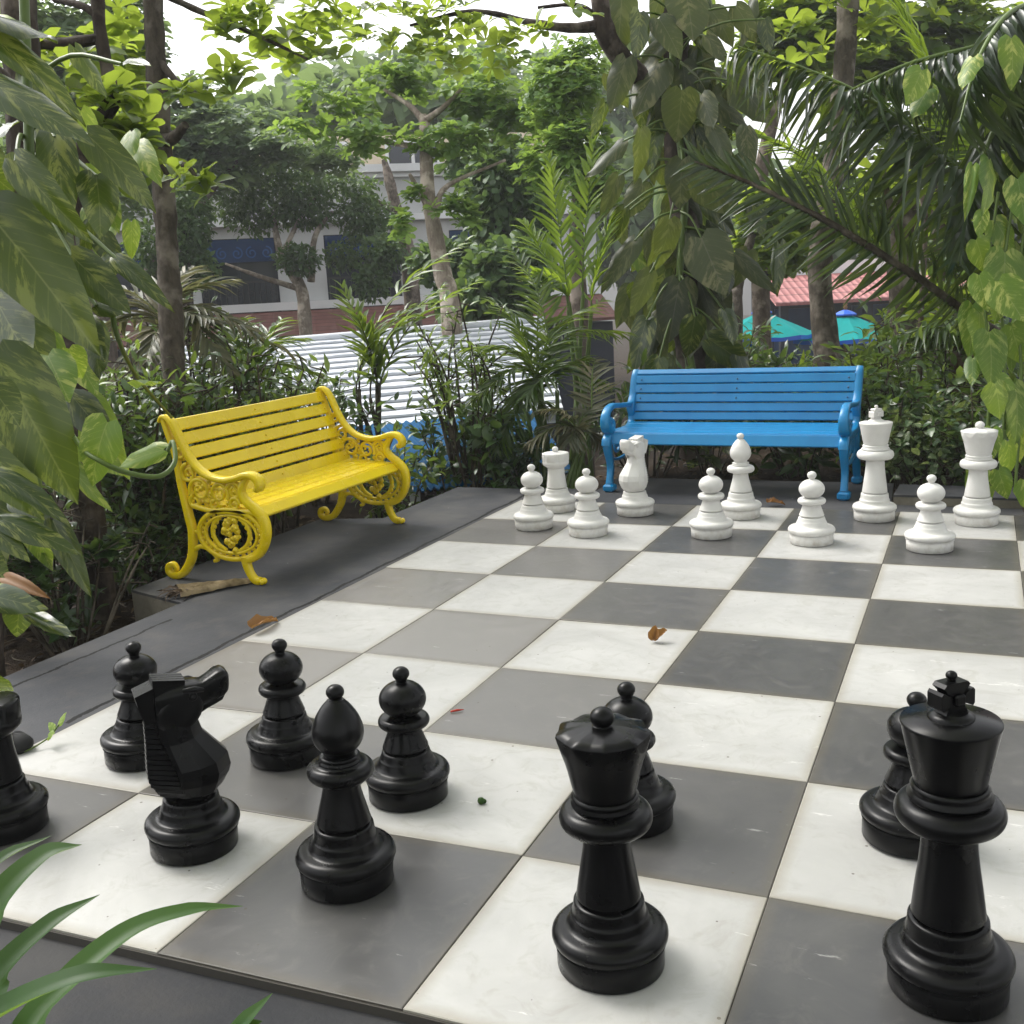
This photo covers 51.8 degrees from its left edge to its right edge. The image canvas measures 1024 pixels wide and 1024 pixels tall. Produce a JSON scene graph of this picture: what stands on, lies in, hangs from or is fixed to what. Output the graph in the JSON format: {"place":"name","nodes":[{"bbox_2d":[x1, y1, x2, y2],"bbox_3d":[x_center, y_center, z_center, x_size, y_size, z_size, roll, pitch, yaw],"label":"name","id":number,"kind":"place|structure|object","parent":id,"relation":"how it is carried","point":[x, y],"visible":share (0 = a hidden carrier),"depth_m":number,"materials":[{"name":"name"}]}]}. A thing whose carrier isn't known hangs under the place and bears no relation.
{"place":"outdoors","nodes":[
{"label":"outdoors","id":0,"kind":"place"},
{"bbox_2d":[0,478,1023,1023],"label":"pavement","id":1,"kind":"structure","parent":0,"point":[306,566],"depth_m":4.65,"materials":[{"name":"concrete"}]},
{"bbox_2d":[12,730,33,754],"bbox_3d":[-1.611,0.748,3.411,0.124,0.073,0.107,2,13,24],"label":"stone","id":2,"kind":"object","parent":1,"relation":"on","point":[23,741],"visible":0.56,"depth_m":3.39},
{"bbox_2d":[0,836,240,1023],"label":"strap plant","id":3,"kind":"object","parent":1,"relation":"on","point":[40,997],"visible":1,"depth_m":1.61,"materials":[{"name":"green plant"}]},
{"bbox_2d":[157,578,251,600],"bbox_3d":[-1.511,0.394,5.191,0.500,0.111,0.267,-6,12,-13],"label":"palm sheath","id":4,"kind":"object","parent":1,"relation":"on","point":[185,590],"visible":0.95,"depth_m":5.19,"materials":[{"name":"brown plant"}]},
{"bbox_2d":[231,993,272,1023],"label":"strap plant","id":5,"kind":"object","parent":1,"relation":"on","point":[247,1015],"visible":1,"depth_m":1.16,"materials":[{"name":"green plant"}]},
{"bbox_2d":[157,386,410,584],"bbox_3d":[-1.236,-0.210,5.948,0.686,0.862,1.480,2,13,24],"label":"park bench","id":6,"kind":"object","parent":1,"relation":"on","point":[247,491],"visible":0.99,"depth_m":5.77,"materials":[{"name":"yellow paint"}]},
{"bbox_2d":[0,500,1023,1023],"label":"chessboard","id":7,"kind":"object","parent":1,"relation":"on","point":[772,674],"visible":0.82,"depth_m":3.03,"materials":[{"name":"tile"}]},
{"bbox_2d":[0,691,48,845],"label":"chess rook","id":8,"kind":"object","parent":7,"relation":"on","point":[24,814],"visible":1,"depth_m":2.82,"materials":[{"name":"black plastic"}]},
{"bbox_2d":[100,641,157,771],"bbox_3d":[-1.159,0.583,3.266,0.240,0.379,0.240,-8,14,-33],"label":"chess pawn","id":9,"kind":"object","parent":7,"relation":"on","point":[122,740],"visible":0.6,"depth_m":3.21,"materials":[{"name":"black plastic"}]},
{"bbox_2d":[131,665,239,865],"bbox_3d":[-0.829,0.635,2.697,0.240,0.474,0.240,-6,13,-26],"label":"chess knight","id":10,"kind":"object","parent":7,"relation":"on","point":[193,818],"visible":1,"depth_m":2.64,"materials":[{"name":"black plastic"}]},
{"bbox_2d":[246,638,320,770],"bbox_3d":[-0.699,0.568,3.219,0.240,0.379,0.240,-3,12,-6],"label":"chess pawn","id":11,"kind":"object","parent":7,"relation":"on","point":[278,737],"visible":0.95,"depth_m":3.17,"materials":[{"name":"black plastic"}]},
{"bbox_2d":[295,684,395,903],"bbox_3d":[-0.404,0.643,2.494,0.240,0.497,0.240,-3,12,-5],"label":"chess bishop","id":12,"kind":"object","parent":7,"relation":"on","point":[345,852],"visible":1,"depth_m":2.45,"materials":[{"name":"black plastic"}]},
{"bbox_2d":[366,666,449,812],"bbox_3d":[-0.298,0.609,2.924,0.240,0.379,0.240,-3,12,-2],"label":"chess pawn","id":13,"kind":"object","parent":7,"relation":"on","point":[411,771],"visible":0.98,"depth_m":2.87,"materials":[{"name":"black plastic"}]},
{"bbox_2d":[513,464,553,530],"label":"chess pawn","id":14,"kind":"object","parent":7,"relation":"on","point":[533,514],"visible":1,"depth_m":6.14,"materials":[{"name":"white plastic"}]},
{"bbox_2d":[541,446,575,513],"bbox_3d":[0.280,-0.212,6.644,0.240,0.408,0.240,-4,12,-4],"label":"chess rook","id":15,"kind":"object","parent":7,"relation":"on","point":[557,497],"visible":0.97,"depth_m":6.59,"materials":[{"name":"white plastic"}]},
{"bbox_2d":[567,468,608,537],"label":"chess pawn","id":16,"kind":"object","parent":7,"relation":"on","point":[588,520],"visible":1,"depth_m":5.89,"materials":[{"name":"white plastic"}]},
{"bbox_2d":[552,706,668,994],"bbox_3d":[0.191,0.657,2.126,0.240,0.560,0.240,0,12,12],"label":"chess queen","id":17,"kind":"object","parent":7,"relation":"on","point":[610,932],"visible":1,"depth_m":2.08,"materials":[{"name":"black plastic"}]},
{"bbox_2d":[615,435,654,516],"bbox_3d":[0.743,-0.222,6.411,0.240,0.474,0.240,6,15,37],"label":"chess knight","id":18,"kind":"object","parent":7,"relation":"on","point":[635,500],"visible":1,"depth_m":6.36,"materials":[{"name":"white plastic"}]},
{"bbox_2d":[605,682,675,838],"bbox_3d":[0.300,0.619,2.725,0.240,0.379,0.240,7,16,41],"label":"chess pawn","id":19,"kind":"object","parent":7,"relation":"on","point":[657,792],"visible":0.49,"depth_m":2.68,"materials":[{"name":"black plastic"}]},
{"bbox_2d":[689,468,733,539],"bbox_3d":[1.087,-0.055,5.755,0.240,0.379,0.240,-5,12,-12],"label":"chess pawn","id":20,"kind":"object","parent":7,"relation":"on","point":[711,521],"visible":1,"depth_m":5.70,"materials":[{"name":"white plastic"}]},
{"bbox_2d":[721,433,761,519],"bbox_3d":[1.340,-0.216,6.175,0.240,0.497,0.240,-6,12,-16],"label":"chess bishop","id":21,"kind":"object","parent":7,"relation":"on","point":[741,502],"visible":1,"depth_m":6.13,"materials":[{"name":"white plastic"}]},
{"bbox_2d":[788,471,834,546],"bbox_3d":[1.562,-0.026,5.495,0.240,0.379,0.240,3,13,26],"label":"chess pawn","id":22,"kind":"object","parent":7,"relation":"on","point":[811,527],"visible":1,"depth_m":5.44,"materials":[{"name":"white plastic"}]},
{"bbox_2d":[852,405,896,522],"bbox_3d":[2.040,-0.277,5.920,0.240,0.648,0.240,-9,13,-28],"label":"chess king","id":23,"kind":"object","parent":7,"relation":"on","point":[874,504],"visible":1,"depth_m":5.88,"materials":[{"name":"white plastic"}]},
{"bbox_2d":[859,691,926,859],"bbox_3d":[0.974,0.617,2.560,0.240,0.379,0.240,-2,12,-4],"label":"chess pawn","id":24,"kind":"object","parent":7,"relation":"on","point":[884,829],"visible":0.43,"depth_m":2.53,"materials":[{"name":"black plastic"}]},
{"bbox_2d":[904,474,955,553],"bbox_3d":[2.079,0.001,5.237,0.240,0.379,0.240,-8,13,-24],"label":"chess pawn","id":25,"kind":"object","parent":7,"relation":"on","point":[929,532],"visible":1,"depth_m":5.18,"materials":[{"name":"white plastic"}]},
{"bbox_2d":[882,670,1015,1021],"bbox_3d":[0.825,0.606,1.989,0.240,0.648,0.240,-8,12,-19],"label":"chess king","id":26,"kind":"object","parent":7,"relation":"on","point":[949,955],"visible":1,"depth_m":1.95,"materials":[{"name":"black plastic"}]},
{"bbox_2d":[953,421,1000,527],"bbox_3d":[2.521,-0.212,5.702,0.240,0.560,0.240,-2,12,7],"label":"chess queen","id":27,"kind":"object","parent":7,"relation":"on","point":[976,507],"visible":1,"depth_m":5.66,"materials":[{"name":"white plastic"}]},
{"bbox_2d":[600,365,863,500],"bbox_3d":[1.472,-0.549,7.067,1.624,0.778,0.705,3,13,26],"label":"park bench","id":28,"kind":"object","parent":1,"relation":"on","point":[843,409],"visible":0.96,"depth_m":7.10,"materials":[{"name":"blue paint"}]},
{"bbox_2d":[0,0,1023,320],"label":"sky","id":29,"kind":"structure","parent":0,"point":[187,33],"materials":[{"name":"white"}]},
{"bbox_2d":[4,315,1023,675],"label":"ground","id":30,"kind":"structure","parent":0,"point":[24,649],"depth_m":8.05,"materials":[{"name":"soil"}]},
{"bbox_2d":[0,0,40,676],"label":"vine tree","id":31,"kind":"object","parent":30,"relation":"on","point":[10,8],"visible":0.12,"depth_m":4.25,"materials":[{"name":"green plant"}]},
{"bbox_2d":[0,0,177,690],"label":"climbing vine","id":32,"kind":"object","parent":31,"relation":"attached to","point":[54,280],"visible":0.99,"depth_m":3.19,"materials":[{"name":"green plant"}]},
{"bbox_2d":[0,572,49,598],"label":"withered leaf","id":33,"kind":"object","parent":32,"relation":"attached to","point":[21,582],"visible":0.93,"depth_m":3.06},
{"bbox_2d":[6,490,157,656],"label":"shrub","id":34,"kind":"object","parent":30,"relation":"on","point":[37,569],"visible":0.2,"depth_m":5.04,"materials":[{"name":"green plant"}]},
{"bbox_2d":[23,496,146,609],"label":"shrub","id":35,"kind":"object","parent":30,"relation":"on","point":[105,542],"visible":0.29,"depth_m":5.37,"materials":[{"name":"green plant"}]},
{"bbox_2d":[0,0,178,404],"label":"backdrop tree","id":36,"kind":"object","parent":30,"relation":"on","point":[65,20],"visible":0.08,"depth_m":16.71,"materials":[{"name":"green plant"}]},
{"bbox_2d":[73,587,108,627],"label":"strap plant","id":37,"kind":"object","parent":30,"relation":"on","point":[88,603],"visible":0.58,"depth_m":5.36,"materials":[{"name":"green plant"}]},
{"bbox_2d":[2,0,180,620],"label":"almond tree","id":38,"kind":"object","parent":30,"relation":"on","point":[114,82],"visible":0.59,"depth_m":5.41,"materials":[{"name":"green plant"}]},
{"bbox_2d":[45,376,210,583],"bbox_3d":[-2.317,-0.210,6.228,1.132,1.355,1.348,-7,12,-17],"label":"shrub","id":39,"kind":"object","parent":30,"relation":"on","point":[151,407],"visible":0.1,"depth_m":6.09,"materials":[{"name":"green plant"}]},
{"bbox_2d":[59,489,204,599],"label":"shrub","id":40,"kind":"object","parent":30,"relation":"on","point":[151,531],"visible":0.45,"depth_m":5.94,"materials":[{"name":"green plant"}]},
{"bbox_2d":[99,321,205,564],"bbox_3d":[-2.310,-0.419,6.687,1.122,1.575,1.024,-3,12,2],"label":"shrub","id":41,"kind":"object","parent":30,"relation":"on","point":[146,372],"visible":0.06,"depth_m":6.40,"materials":[{"name":"green plant"}]},
{"bbox_2d":[99,363,234,585],"bbox_3d":[-2.054,-0.211,6.160,1.217,1.316,1.002,-9,13,-27],"label":"shrub","id":42,"kind":"object","parent":30,"relation":"on","point":[166,487],"visible":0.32,"depth_m":6.01,"materials":[{"name":"green plant"}]},
{"bbox_2d":[119,176,224,343],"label":"garden tree","id":43,"kind":"object","parent":30,"relation":"on","point":[193,240],"visible":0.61,"depth_m":19.80,"materials":[{"name":"green plant"}]},
{"bbox_2d":[104,363,265,564],"bbox_3d":[-2.062,-0.288,6.675,1.113,1.312,0.946,-6,12,-15],"label":"shrub","id":44,"kind":"object","parent":30,"relation":"on","point":[210,402],"visible":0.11,"depth_m":6.48,"materials":[{"name":"green plant"}]},
{"bbox_2d":[99,283,285,506],"bbox_3d":[-2.326,-0.756,7.935,1.678,1.953,1.711,2,13,24],"label":"shrub","id":45,"kind":"object","parent":30,"relation":"on","point":[208,363],"visible":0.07,"depth_m":7.78,"materials":[{"name":"green plant"}]},
{"bbox_2d":[90,265,308,392],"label":"areca palm","id":46,"kind":"object","parent":30,"relation":"on","point":[149,343],"visible":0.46,"depth_m":7.01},
{"bbox_2d":[141,472,279,564],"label":"shrub","id":47,"kind":"object","parent":30,"relation":"on","point":[201,557],"visible":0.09,"depth_m":6.49,"materials":[{"name":"green plant"}]},
{"bbox_2d":[128,324,295,549],"bbox_3d":[-1.931,-0.451,6.852,1.167,1.525,1.105,7,15,39],"label":"shrub","id":48,"kind":"object","parent":30,"relation":"on","point":[245,375],"visible":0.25,"depth_m":6.76,"materials":[{"name":"green plant"}]},
{"bbox_2d":[76,0,366,561],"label":"almond tree","id":49,"kind":"object","parent":30,"relation":"on","point":[227,16],"visible":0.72,"depth_m":6.56,"materials":[{"name":"green plant"}]},
{"bbox_2d":[119,70,367,376],"bbox_3d":[-5.490,-4.627,21.904,5.780,8.724,3.114,-2,12,7],"label":"garden tree","id":50,"kind":"object","parent":30,"relation":"on","point":[211,135],"visible":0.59,"depth_m":20.63,"materials":[{"name":"green plant"}]},
{"bbox_2d":[200,367,303,546],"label":"shrub","id":51,"kind":"object","parent":30,"relation":"on","point":[221,405],"visible":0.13,"depth_m":6.79,"materials":[{"name":"green plant"}]},
{"bbox_2d":[192,316,333,516],"bbox_3d":[-1.838,-0.683,7.789,1.101,1.511,0.722,-5,12,-11],"label":"areca palm","id":52,"kind":"object","parent":30,"relation":"on","point":[292,339],"visible":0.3,"depth_m":7.63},
{"bbox_2d":[217,350,321,536],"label":"shrub","id":53,"kind":"object","parent":30,"relation":"on","point":[296,393],"visible":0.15,"depth_m":6.90,"materials":[{"name":"green plant"}]},
{"bbox_2d":[204,151,348,335],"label":"garden tree","id":54,"kind":"object","parent":30,"relation":"on","point":[286,204],"visible":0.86,"depth_m":22.27,"materials":[{"name":"green plant"}]},
{"bbox_2d":[203,329,351,530],"bbox_3d":[-1.733,-0.569,7.360,1.164,1.433,1.067,-3,12,1],"label":"shrub","id":55,"kind":"object","parent":30,"relation":"on","point":[326,363],"visible":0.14,"depth_m":7.14,"materials":[{"name":"green plant"}]},
{"bbox_2d":[232,354,398,505],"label":"shrub","id":56,"kind":"object","parent":30,"relation":"on","point":[343,403],"visible":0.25,"depth_m":8.32,"materials":[{"name":"green plant"}]},
{"bbox_2d":[42,132,615,485],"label":"resort building","id":57,"kind":"structure","parent":30,"relation":"on","point":[263,300],"depth_m":26.57,"materials":[{"name":"paint"}]},
{"bbox_2d":[202,238,280,314],"bbox_3d":[-6.831,-5.900,26.406,1.900,1.820,0.240,-6,12,-12],"label":"window","id":58,"kind":"structure","parent":57,"relation":"in","point":[252,254],"depth_m":26.44,"materials":[{"name":"blue glass"}]},
{"bbox_2d":[323,233,402,308],"bbox_3d":[-3.810,-6.193,27.037,1.900,1.820,0.240,-6,12,-12],"label":"window","id":59,"kind":"structure","parent":57,"relation":"in","point":[327,238],"depth_m":27.04,"materials":[{"name":"blue glass"}]},
{"bbox_2d":[319,159,421,326],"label":"garden tree","id":60,"kind":"object","parent":30,"relation":"on","point":[381,259],"visible":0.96,"depth_m":22.26,"materials":[{"name":"green plant"}]},
{"bbox_2d":[185,316,562,476],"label":"shed","id":61,"kind":"structure","parent":30,"relation":"on","point":[340,356],"depth_m":12.00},
{"bbox_2d":[350,419,445,517],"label":"shrub","id":62,"kind":"object","parent":30,"relation":"on","point":[413,457],"visible":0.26,"depth_m":7.72,"materials":[{"name":"green plant"}]},
{"bbox_2d":[266,46,545,335],"bbox_3d":[-1.150,-2.334,13.794,3.600,7.100,2.132,-5,12,-10],"label":"garden tree","id":63,"kind":"object","parent":30,"relation":"on","point":[407,80],"visible":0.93,"depth_m":13.16,"materials":[{"name":"green plant"}]},
{"bbox_2d":[330,235,483,494],"bbox_3d":[-0.761,-1.170,8.686,1.404,2.139,0.775,-7,13,-20],"label":"areca palm","id":64,"kind":"object","parent":30,"relation":"on","point":[373,352],"visible":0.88,"depth_m":8.57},
{"bbox_2d":[405,410,487,496],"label":"shrub","id":65,"kind":"object","parent":30,"relation":"on","point":[440,454],"visible":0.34,"depth_m":8.21,"materials":[{"name":"green plant"}]},
{"bbox_2d":[398,278,514,487],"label":"shrub","id":66,"kind":"object","parent":30,"relation":"on","point":[449,357],"visible":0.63,"depth_m":7.97,"materials":[{"name":"green plant"}]},
{"bbox_2d":[396,321,518,487],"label":"shrub","id":67,"kind":"object","parent":30,"relation":"on","point":[438,375],"visible":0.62,"depth_m":7.93,"materials":[{"name":"green plant"}]},
{"bbox_2d":[354,410,569,501],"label":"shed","id":68,"kind":"structure","parent":30,"relation":"on","point":[387,427],"depth_m":8.79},
{"bbox_2d":[401,121,563,323],"bbox_3d":[-0.237,-2.887,17.036,2.641,6.772,3.285,-6,12,-16],"label":"garden tree","id":69,"kind":"object","parent":30,"relation":"on","point":[495,193],"visible":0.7,"depth_m":16.36,"materials":[{"name":"green plant"}]},
{"bbox_2d":[0,35,1003,293],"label":"distant tree belt","id":70,"kind":"object","parent":30,"relation":"on","point":[620,121],"visible":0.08,"depth_m":32.66,"materials":[{"name":"plant"}]},
{"bbox_2d":[453,397,554,487],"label":"shrub","id":71,"kind":"object","parent":30,"relation":"on","point":[484,431],"visible":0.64,"depth_m":7.73,"materials":[{"name":"green plant"}]},
{"bbox_2d":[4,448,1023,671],"bbox_3d":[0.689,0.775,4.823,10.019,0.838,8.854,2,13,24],"label":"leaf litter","id":72,"kind":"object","parent":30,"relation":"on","point":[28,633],"visible":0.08,"depth_m":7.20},
{"bbox_2d":[474,429,589,488],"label":"shrub","id":73,"kind":"object","parent":30,"relation":"on","point":[500,469],"visible":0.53,"depth_m":7.76,"materials":[{"name":"green plant"}]},
{"bbox_2d":[450,247,638,487],"bbox_3d":[0.256,-1.020,7.981,0.918,1.978,1.467,7,15,39],"label":"areca palm","id":74,"kind":"object","parent":30,"relation":"on","point":[529,391],"visible":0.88,"depth_m":7.84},
{"bbox_2d":[510,132,621,476],"bbox_3d":[0.463,-1.580,8.510,0.900,2.851,0.894,-3,12,0],"label":"areca palm","id":75,"kind":"object","parent":30,"relation":"on","point":[563,269],"visible":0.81,"depth_m":8.40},
{"bbox_2d":[508,32,630,477],"bbox_3d":[0.908,-2.146,12.705,1.387,6.947,1.487,-12,15,-36],"label":"flowering tree","id":76,"kind":"object","parent":30,"relation":"on","point":[563,141],"visible":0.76,"depth_m":12.07,"materials":[{"name":"plant"}]},
{"bbox_2d":[523,357,621,488],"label":"areca palm","id":77,"kind":"object","parent":30,"relation":"on","point":[573,435],"visible":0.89,"depth_m":7.68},
{"bbox_2d":[336,0,883,462],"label":"vine clad tree","id":78,"kind":"object","parent":30,"relation":"on","point":[602,28],"visible":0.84,"depth_m":8.19,"materials":[{"name":"green plant"}]},
{"bbox_2d":[584,0,787,421],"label":"climbing vine","id":79,"kind":"object","parent":78,"relation":"attached to","point":[658,299],"visible":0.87,"depth_m":8.36,"materials":[{"name":"green plant"}]},
{"bbox_2d":[571,348,724,477],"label":"shrub","id":80,"kind":"object","parent":30,"relation":"on","point":[662,449],"visible":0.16,"depth_m":8.02,"materials":[{"name":"green plant"}]},
{"bbox_2d":[664,392,759,476],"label":"broadleaf plant","id":81,"kind":"object","parent":30,"relation":"on","point":[714,460],"visible":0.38,"depth_m":7.81,"materials":[{"name":"green plant"}]},
{"bbox_2d":[731,179,809,342],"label":"backdrop tree","id":82,"kind":"object","parent":30,"relation":"on","point":[795,262],"visible":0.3,"depth_m":12.93,"materials":[{"name":"green plant"}]},
{"bbox_2d":[730,315,810,421],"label":"shrub","id":83,"kind":"object","parent":30,"relation":"on","point":[754,354],"visible":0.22,"depth_m":9.62,"materials":[{"name":"green plant"}]},
{"bbox_2d":[743,311,811,342],"bbox_3d":[4.940,-2.381,20.836,1.857,3.541,1.857,5,14,34],"label":"parasol","id":84,"kind":"object","parent":30,"relation":"on","point":[790,331],"visible":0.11,"depth_m":20.02,"materials":[{"name":"teal fabric"}]},
{"bbox_2d":[735,392,865,480],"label":"shrub","id":85,"kind":"object","parent":30,"relation":"on","point":[783,456],"visible":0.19,"depth_m":7.66,"materials":[{"name":"green plant"}]},
{"bbox_2d":[717,0,897,367],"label":"backdrop tree","id":86,"kind":"object","parent":30,"relation":"on","point":[761,313],"visible":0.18,"depth_m":13.87,"materials":[{"name":"green plant"}]},
{"bbox_2d":[793,303,877,363],"bbox_3d":[6.552,-2.687,20.765,1.857,2.840,1.857,3,13,26],"label":"parasol","id":87,"kind":"object","parent":30,"relation":"on","point":[847,321],"visible":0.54,"depth_m":20.14,"materials":[{"name":"teal fabric"}]},
{"bbox_2d":[670,0,1023,336],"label":"coconut palm","id":88,"kind":"object","parent":30,"relation":"on","point":[959,108],"visible":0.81,"depth_m":6.26,"materials":[{"name":"green plant"}]},
{"bbox_2d":[773,340,939,422],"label":"shrub","id":89,"kind":"object","parent":30,"relation":"on","point":[846,359],"visible":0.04,"depth_m":9.38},
{"bbox_2d":[769,0,951,422],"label":"speckled tree","id":90,"kind":"object","parent":30,"relation":"on","point":[824,324],"visible":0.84,"depth_m":9.53,"materials":[{"name":"plant"}]},
{"bbox_2d":[787,306,943,473],"bbox_3d":[2.649,-0.923,7.825,1.090,1.255,1.094,7,16,41],"label":"shrub","id":91,"kind":"object","parent":30,"relation":"on","point":[884,333],"visible":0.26,"depth_m":7.57,"materials":[{"name":"green plant"}]},
{"bbox_2d":[746,258,1023,421],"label":"pool restaurant","id":92,"kind":"structure","parent":30,"relation":"on","point":[790,303],"depth_m":30.59},
{"bbox_2d":[774,308,813,363],"bbox_3d":[8.717,-5.303,31.763,1.600,1.650,0.090,-3,12,2],"label":"window","id":93,"kind":"structure","parent":92,"relation":"in","point":[798,316],"depth_m":31.64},
{"bbox_2d":[851,304,888,359],"bbox_3d":[11.013,-5.409,31.684,1.600,1.650,0.090,-3,12,2],"label":"window","id":94,"kind":"structure","parent":92,"relation":"in","point":[877,318],"depth_m":31.53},
{"bbox_2d":[829,335,974,486],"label":"shrub","id":95,"kind":"object","parent":30,"relation":"on","point":[893,398],"visible":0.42,"depth_m":7.12,"materials":[{"name":"green plant"}]},
{"bbox_2d":[853,154,970,391],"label":"ringed tree","id":96,"kind":"object","parent":30,"relation":"on","point":[908,216],"visible":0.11,"depth_m":8.91,"materials":[{"name":"green plant"}]},
{"bbox_2d":[802,0,1023,357],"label":"backdrop tree","id":97,"kind":"object","parent":30,"relation":"on","point":[968,26],"visible":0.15,"depth_m":14.60,"materials":[{"name":"green plant"}]},
{"bbox_2d":[851,391,980,485],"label":"shrub","id":98,"kind":"object","parent":30,"relation":"on","point":[933,463],"visible":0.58,"depth_m":6.78,"materials":[{"name":"green plant"}]},
{"bbox_2d":[917,194,928,470],"bbox_3d":[2.990,-1.281,7.686,0.080,2.054,0.289,1,12,17],"label":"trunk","id":99,"kind":"object","parent":30,"relation":"on","point":[920,368],"visible":0.22,"depth_m":7.58,"materials":[{"name":"grey wood"}]},
{"bbox_2d":[857,256,1023,383],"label":"shrub","id":100,"kind":"object","parent":30,"relation":"on","point":[930,271],"visible":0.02,"depth_m":10.09,"materials":[{"name":"green plant"}]},
{"bbox_2d":[864,304,1023,448],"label":"shrub","id":101,"kind":"object","parent":30,"relation":"on","point":[960,378],"visible":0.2,"depth_m":7.46,"materials":[{"name":"green plant"}]},
{"bbox_2d":[880,301,1009,473],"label":"areca palm","id":102,"kind":"object","parent":30,"relation":"on","point":[941,331],"visible":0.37,"depth_m":7.39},
{"bbox_2d":[895,385,1023,485],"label":"shrub","id":103,"kind":"object","parent":30,"relation":"on","point":[979,412],"visible":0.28,"depth_m":6.68,"materials":[{"name":"green plant"}]},
{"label":"vine tree","id":104,"kind":"object","parent":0,"visible":0},
{"bbox_2d":[903,34,1023,506],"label":"climbing vine","id":105,"kind":"object","parent":104,"relation":"attached to","point":[996,287],"visible":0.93,"depth_m":5.79,"materials":[{"name":"green plant"}]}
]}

